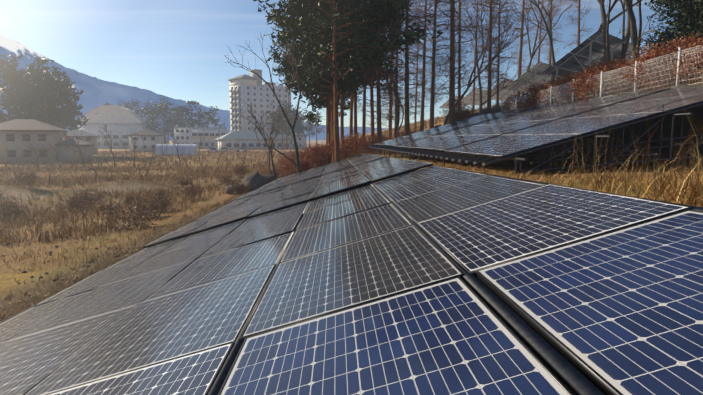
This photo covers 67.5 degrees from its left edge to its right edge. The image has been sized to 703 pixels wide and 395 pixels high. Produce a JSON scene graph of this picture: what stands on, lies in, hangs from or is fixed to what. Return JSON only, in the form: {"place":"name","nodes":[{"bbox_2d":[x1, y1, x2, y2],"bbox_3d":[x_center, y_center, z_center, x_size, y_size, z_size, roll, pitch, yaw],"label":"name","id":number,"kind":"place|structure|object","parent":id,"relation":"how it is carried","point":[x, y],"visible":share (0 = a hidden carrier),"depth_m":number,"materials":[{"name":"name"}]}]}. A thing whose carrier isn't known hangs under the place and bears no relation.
{"place":"outdoors","nodes":[
{"label":"outdoors","id":0,"kind":"place"},
{"bbox_2d":[0,35,387,139],"bbox_3d":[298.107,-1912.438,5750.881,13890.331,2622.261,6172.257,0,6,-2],"label":"mountain ridge","id":1,"kind":"structure","parent":0,"point":[97,92],"depth_m":7787.86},
{"bbox_2d":[0,0,675,127],"label":"sky","id":2,"kind":"structure","parent":0,"point":[175,49],"materials":[{"name":"blue"}]},
{"bbox_2d":[0,81,702,394],"bbox_3d":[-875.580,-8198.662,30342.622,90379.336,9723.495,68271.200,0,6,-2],"label":"terrain","id":3,"kind":"structure","parent":0,"point":[697,115],"depth_m":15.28,"materials":[{"name":"brown plant"}]},
{"bbox_2d":[16,132,45,171],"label":"bare sapling","id":4,"kind":"object","parent":3,"relation":"on","point":[33,150],"visible":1,"depth_m":67.72,"materials":[{"name":"brown plant"}]},
{"bbox_2d":[0,119,93,162],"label":"beige house","id":5,"kind":"structure","parent":3,"relation":"on","point":[13,148],"depth_m":93.83,"materials":[{"name":"beige paint"}]},
{"bbox_2d":[42,158,60,183],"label":"bare sapling","id":6,"kind":"object","parent":3,"relation":"on","point":[52,169],"visible":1,"depth_m":49.26,"materials":[{"name":"brown plant"}]},
{"bbox_2d":[42,141,61,168],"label":"bare sapling","id":7,"kind":"object","parent":3,"relation":"on","point":[52,154],"visible":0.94,"depth_m":71.37,"materials":[{"name":"brown plant"}]},
{"bbox_2d":[54,127,86,167],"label":"bare sapling","id":8,"kind":"object","parent":3,"relation":"on","point":[73,145],"visible":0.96,"depth_m":72.91,"materials":[{"name":"brown plant"}]},
{"bbox_2d":[80,150,103,177],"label":"bare sapling","id":9,"kind":"object","parent":3,"relation":"on","point":[91,164],"visible":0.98,"depth_m":53.93,"materials":[{"name":"brown plant"}]},
{"bbox_2d":[99,124,128,164],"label":"bare sapling","id":10,"kind":"object","parent":3,"relation":"on","point":[105,125],"visible":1,"depth_m":83.80,"materials":[{"name":"brown plant"}]},
{"bbox_2d":[78,105,168,147],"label":"domed building","id":11,"kind":"structure","parent":3,"relation":"on","point":[114,116],"depth_m":258.27,"materials":[{"name":"white concrete"}]},
{"bbox_2d":[127,131,139,161],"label":"bare sapling","id":12,"kind":"object","parent":3,"relation":"on","point":[132,135],"visible":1,"depth_m":90.74,"materials":[{"name":"brown plant"}]},
{"bbox_2d":[1,172,276,283],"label":"boulder","id":13,"kind":"object","parent":3,"relation":"on","point":[256,180],"visible":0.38,"depth_m":31.77,"materials":[{"name":"grey stone"}]},
{"bbox_2d":[0,162,281,230],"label":"field scrub","id":14,"kind":"object","parent":3,"relation":"on","point":[156,205],"visible":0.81,"depth_m":28.11,"materials":[{"name":"brown plant"}]},
{"bbox_2d":[144,161,153,181],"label":"bare sapling","id":15,"kind":"object","parent":3,"relation":"on","point":[148,167],"visible":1,"depth_m":51.08,"materials":[{"name":"brown plant"}]},
{"bbox_2d":[86,121,220,150],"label":"utility poles","id":16,"kind":"object","parent":3,"relation":"on","point":[175,127],"visible":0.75,"depth_m":189.65,"materials":[{"name":"grey concrete"}]},
{"bbox_2d":[0,54,324,149],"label":"trees","id":17,"kind":"object","parent":3,"relation":"on","point":[43,94],"visible":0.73,"depth_m":126.44,"materials":[{"name":"green plant"}]},
{"bbox_2d":[157,138,169,160],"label":"bare sapling","id":18,"kind":"object","parent":3,"relation":"on","point":[161,146],"visible":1,"depth_m":96.07,"materials":[{"name":"brown plant"}]},
{"bbox_2d":[166,131,183,164],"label":"bare sapling","id":19,"kind":"object","parent":3,"relation":"on","point":[175,145],"visible":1,"depth_m":85.41,"materials":[{"name":"brown plant"}]},
{"bbox_2d":[155,144,197,154],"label":"greenhouse tunnel","id":20,"kind":"structure","parent":3,"relation":"on","point":[192,149],"depth_m":141.61,"materials":[{"name":"white plastic"}]},
{"bbox_2d":[67,130,307,153],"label":"trees","id":21,"kind":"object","parent":3,"relation":"on","point":[150,140],"depth_m":184.14,"materials":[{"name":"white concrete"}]},
{"bbox_2d":[173,127,227,148],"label":"white office","id":22,"kind":"structure","parent":3,"relation":"on","point":[194,137],"depth_m":248.98,"materials":[{"name":"white paint"}]},
{"bbox_2d":[198,131,206,160],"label":"bare sapling","id":23,"kind":"object","parent":3,"relation":"on","point":[200,144],"visible":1,"depth_m":101.32,"materials":[{"name":"brown plant"}]},
{"bbox_2d":[206,148,219,151],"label":"car","id":24,"kind":"object","parent":3,"relation":"on","point":[213,149],"visible":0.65,"depth_m":173.11,"materials":[{"name":"grey paint"}]},
{"bbox_2d":[217,141,231,162],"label":"bare sapling","id":25,"kind":"object","parent":3,"relation":"on","point":[223,149],"visible":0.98,"depth_m":91.23,"materials":[{"name":"brown plant"}]},
{"bbox_2d":[215,131,292,149],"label":"building","id":26,"kind":"structure","parent":3,"relation":"on","point":[245,139],"depth_m":223.04,"materials":[{"name":"white paint"}]},
{"bbox_2d":[228,57,290,131],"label":"hotel tower","id":27,"kind":"structure","parent":3,"relation":"on","point":[250,89],"depth_m":282.50,"materials":[{"name":"white concrete"}]},
{"bbox_2d":[239,92,290,176],"bbox_3d":[-6.830,-4.805,41.929,3.442,7.732,5.240,1,6,9],"label":"bare tree","id":28,"kind":"object","parent":3,"relation":"on","point":[272,154],"visible":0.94,"depth_m":40.16,"materials":[{"name":"brown plant"}]},
{"bbox_2d":[224,33,310,172],"bbox_3d":[-4.417,-4.948,28.945,4.824,8.806,3.430,0,6,-2],"label":"bare tree","id":29,"kind":"object","parent":3,"relation":"on","point":[297,163],"visible":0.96,"depth_m":29.34,"materials":[{"name":"brown plant"}]},
{"bbox_2d":[261,137,279,163],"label":"bare sapling","id":30,"kind":"object","parent":3,"relation":"on","point":[267,152],"visible":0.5,"depth_m":77.66,"materials":[{"name":"grey plant"}]},
{"bbox_2d":[249,109,303,172],"bbox_3d":[-8.495,-6.031,57.744,5.940,7.415,3.542,2,7,17],"label":"bare tree","id":31,"kind":"object","parent":3,"relation":"on","point":[269,163],"visible":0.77,"depth_m":58.14,"materials":[{"name":"brown plant"}]},
{"bbox_2d":[267,0,364,162],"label":"tree","id":32,"kind":"object","parent":3,"relation":"on","point":[320,103],"visible":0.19,"depth_m":36.32,"materials":[{"name":"green plant"}]},
{"bbox_2d":[270,0,372,163],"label":"tree","id":33,"kind":"object","parent":3,"relation":"on","point":[279,69],"visible":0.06,"depth_m":36.54,"materials":[{"name":"green plant"}]},
{"bbox_2d":[294,49,350,145],"bbox_3d":[-2.480,-10.375,46.300,6.589,16.248,7.079,0,6,-2],"label":"pine","id":34,"kind":"object","parent":3,"relation":"on","point":[345,97],"depth_m":47.44,"materials":[{"name":"green plant"}]},
{"bbox_2d":[279,52,376,116],"bbox_3d":[-2.173,-13.667,55.295,10.934,20.399,8.050,2,6,15],"label":"pine","id":35,"kind":"object","parent":3,"relation":"on","point":[347,107],"visible":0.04,"depth_m":53.17,"materials":[{"name":"green plant"}]},
{"bbox_2d":[274,0,382,162],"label":"tree","id":36,"kind":"object","parent":3,"relation":"on","point":[313,81],"visible":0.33,"depth_m":33.47,"materials":[{"name":"green plant"}]},
{"bbox_2d":[283,1,395,158],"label":"tree","id":37,"kind":"object","parent":3,"relation":"on","point":[341,118],"depth_m":44.36,"materials":[{"name":"green plant"}]},
{"bbox_2d":[253,0,442,161],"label":"tree","id":38,"kind":"object","parent":3,"relation":"on","point":[375,15],"visible":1,"depth_m":28.50,"materials":[{"name":"green plant"}]},
{"bbox_2d":[349,93,352,135],"bbox_3d":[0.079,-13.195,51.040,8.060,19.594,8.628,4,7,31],"label":"trunk","id":39,"kind":"object","parent":3,"relation":"on","point":[351,119],"depth_m":51.23,"materials":[{"name":"red plant"}]},
{"bbox_2d":[0,154,702,394],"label":"solar array","id":40,"kind":"object","parent":3,"relation":"on","point":[296,284],"visible":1,"depth_m":2.45,"materials":[{"name":"blue glass"}]},
{"bbox_2d":[322,0,402,148],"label":"pine","id":41,"kind":"object","parent":3,"relation":"on","point":[386,71],"visible":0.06,"depth_m":40.44,"materials":[{"name":"plant"}]},
{"bbox_2d":[275,104,476,177],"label":"grove undergrowth","id":42,"kind":"object","parent":3,"relation":"on","point":[313,157],"visible":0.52,"depth_m":36.14,"materials":[{"name":"red plant"}]},
{"bbox_2d":[328,0,423,154],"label":"tree","id":43,"kind":"object","parent":3,"relation":"on","point":[379,115],"visible":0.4,"depth_m":35.09,"materials":[{"name":"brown plant"}]},
{"bbox_2d":[352,19,401,140],"bbox_3d":[0.994,-12.722,44.969,7.639,19.421,9.828,0,6,-2],"label":"pine","id":44,"kind":"object","parent":3,"relation":"on","point":[364,117],"depth_m":46.04,"materials":[{"name":"plant"}]},
{"bbox_2d":[353,1,418,137],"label":"pine","id":45,"kind":"object","parent":3,"relation":"on","point":[394,30],"visible":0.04,"depth_m":42.12,"materials":[{"name":"red plant"}]},
{"bbox_2d":[353,14,418,137],"bbox_3d":[2.295,-9.279,42.028,5.744,11.964,7.431,3,7,23],"label":"bare tree","id":46,"kind":"object","parent":3,"relation":"on","point":[397,128],"visible":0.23,"depth_m":40.81,"materials":[{"name":"grey plant"}]},
{"bbox_2d":[374,21,415,137],"bbox_3d":[4.281,-16.121,56.405,7.257,22.931,7.514,0,6,-2],"label":"larch","id":47,"kind":"object","parent":3,"relation":"on","point":[389,126],"visible":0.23,"depth_m":57.18,"materials":[{"name":"brown plant"}]},
{"bbox_2d":[380,1,423,133],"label":"larch","id":48,"kind":"object","parent":3,"relation":"on","point":[397,85],"visible":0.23,"depth_m":56.88,"materials":[{"name":"brown plant"}]},
{"bbox_2d":[400,0,433,131],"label":"larch","id":49,"kind":"object","parent":3,"relation":"on","point":[416,101],"visible":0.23,"depth_m":70.94,"materials":[{"name":"brown plant"}]},
{"bbox_2d":[372,0,468,153],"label":"larch","id":50,"kind":"object","parent":3,"relation":"on","point":[406,21],"visible":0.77,"depth_m":34.47,"materials":[{"name":"brown plant"}]},
{"bbox_2d":[397,0,445,130],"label":"larch","id":51,"kind":"object","parent":3,"relation":"on","point":[422,102],"visible":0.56,"depth_m":51.17,"materials":[{"name":"brown plant"}]},
{"bbox_2d":[400,0,468,128],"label":"larch","id":52,"kind":"object","parent":3,"relation":"on","point":[432,99],"visible":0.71,"depth_m":45.27,"materials":[{"name":"brown plant"}]},
{"bbox_2d":[439,96,469,116],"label":"house","id":53,"kind":"structure","parent":3,"relation":"on","point":[444,105],"depth_m":103.14,"materials":[{"name":"glass"}]},
{"bbox_2d":[430,0,484,117],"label":"larch","id":54,"kind":"object","parent":3,"relation":"on","point":[459,59],"visible":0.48,"depth_m":47.59,"materials":[{"name":"brown plant"}]},
{"bbox_2d":[413,0,504,123],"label":"larch","id":55,"kind":"object","parent":3,"relation":"on","point":[452,75],"visible":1,"depth_m":31.50,"materials":[{"name":"brown plant"}]},
{"bbox_2d":[450,0,506,112],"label":"larch","id":56,"kind":"object","parent":3,"relation":"on","point":[473,102],"visible":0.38,"depth_m":67.34,"materials":[{"name":"brown plant"}]},
{"bbox_2d":[461,89,495,107],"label":"house","id":57,"kind":"structure","parent":3,"relation":"on","point":[468,98],"depth_m":85.78,"materials":[{"name":"glass"}]},
{"bbox_2d":[443,0,532,124],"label":"bare tree","id":58,"kind":"object","parent":3,"relation":"on","point":[496,54],"visible":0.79,"depth_m":45.75,"materials":[{"name":"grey plant"}]},
{"bbox_2d":[463,0,519,107],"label":"larch","id":59,"kind":"object","parent":3,"relation":"on","point":[490,59],"visible":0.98,"depth_m":41.43,"materials":[{"name":"brown plant"}]},
{"bbox_2d":[445,0,544,111],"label":"bare tree","id":60,"kind":"object","parent":3,"relation":"on","point":[480,100],"visible":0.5,"depth_m":49.73,"materials":[{"name":"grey plant"}]},
{"bbox_2d":[466,0,532,105],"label":"larch","id":61,"kind":"object","parent":3,"relation":"on","point":[498,76],"visible":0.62,"depth_m":46.25,"materials":[{"name":"brown plant"}]},
{"bbox_2d":[482,79,521,100],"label":"house","id":62,"kind":"structure","parent":3,"relation":"on","point":[501,93],"depth_m":67.86,"materials":[{"name":"glass"}]},
{"bbox_2d":[501,0,543,96],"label":"larch","id":63,"kind":"object","parent":3,"relation":"on","point":[520,67],"visible":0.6,"depth_m":56.40,"materials":[{"name":"brown plant"}]},
{"bbox_2d":[505,0,554,81],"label":"bare tree","id":64,"kind":"object","parent":3,"relation":"on","point":[550,35],"visible":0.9,"depth_m":46.04,"materials":[{"name":"brown plant"}]},
{"bbox_2d":[485,0,579,95],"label":"bare tree","id":65,"kind":"object","parent":3,"relation":"on","point":[532,54],"visible":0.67,"depth_m":55.04,"materials":[{"name":"brown plant"}]},
{"bbox_2d":[505,62,562,97],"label":"roof","id":66,"kind":"structure","parent":3,"relation":"on","point":[534,74],"depth_m":48.96,"materials":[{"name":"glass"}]},
{"bbox_2d":[368,84,702,173],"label":"solar panel array","id":67,"kind":"object","parent":3,"relation":"on","point":[517,135],"visible":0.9,"depth_m":12.33,"materials":[{"name":"blue glass"}]},
{"bbox_2d":[515,0,571,67],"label":"larch","id":68,"kind":"object","parent":3,"relation":"on","point":[538,53],"visible":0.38,"depth_m":74.04,"materials":[{"name":"brown plant"}]},
{"bbox_2d":[529,0,575,63],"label":"larch","id":69,"kind":"object","parent":3,"relation":"on","point":[549,53],"visible":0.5,"depth_m":59.36,"materials":[{"name":"brown plant"}]},
{"bbox_2d":[434,73,702,160],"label":"hillside","id":70,"kind":"structure","parent":3,"relation":"on","point":[628,132],"depth_m":15.68,"materials":[{"name":"brown plant"}]},
{"bbox_2d":[501,45,702,111],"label":"white fence","id":71,"kind":"object","parent":70,"relation":"on","point":[677,81],"visible":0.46,"depth_m":16.70,"materials":[{"name":"metal"}]},
{"bbox_2d":[557,0,595,52],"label":"larch","id":72,"kind":"object","parent":3,"relation":"on","point":[579,5],"visible":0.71,"depth_m":59.01,"materials":[{"name":"brown plant"}]},
{"bbox_2d":[543,30,641,79],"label":"roof","id":73,"kind":"structure","parent":3,"relation":"on","point":[590,49],"depth_m":33.32,"materials":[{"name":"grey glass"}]},
{"bbox_2d":[496,30,702,111],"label":"russet shrubs","id":74,"kind":"object","parent":3,"relation":"on","point":[590,72],"visible":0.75,"depth_m":18.64,"materials":[{"name":"red plant"}]},
{"bbox_2d":[597,0,616,65],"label":"bare tree","id":75,"kind":"object","parent":3,"relation":"on","point":[605,27],"visible":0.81,"depth_m":30.20,"materials":[{"name":"brown plant"}]},
{"bbox_2d":[597,0,647,40],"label":"bare tree","id":76,"kind":"object","parent":3,"relation":"on","point":[611,20],"visible":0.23,"depth_m":39.86,"materials":[{"name":"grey plant"}]},
{"bbox_2d":[617,0,632,60],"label":"bare tree","id":77,"kind":"object","parent":3,"relation":"on","point":[626,37],"visible":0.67,"depth_m":33.78,"materials":[{"name":"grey plant"}]},
{"bbox_2d":[624,0,660,59],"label":"bare tree","id":78,"kind":"object","parent":3,"relation":"on","point":[633,27],"visible":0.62,"depth_m":25.12,"materials":[{"name":"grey plant"}]},
{"bbox_2d":[630,0,702,59],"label":"tree","id":79,"kind":"object","parent":3,"relation":"on","point":[667,28],"visible":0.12,"depth_m":20.88,"materials":[{"name":"green plant"}]},
{"bbox_2d":[634,0,702,53],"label":"tree","id":80,"kind":"object","parent":3,"relation":"on","point":[691,28],"visible":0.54,"depth_m":18.55,"materials":[{"name":"green plant"}]}
]}

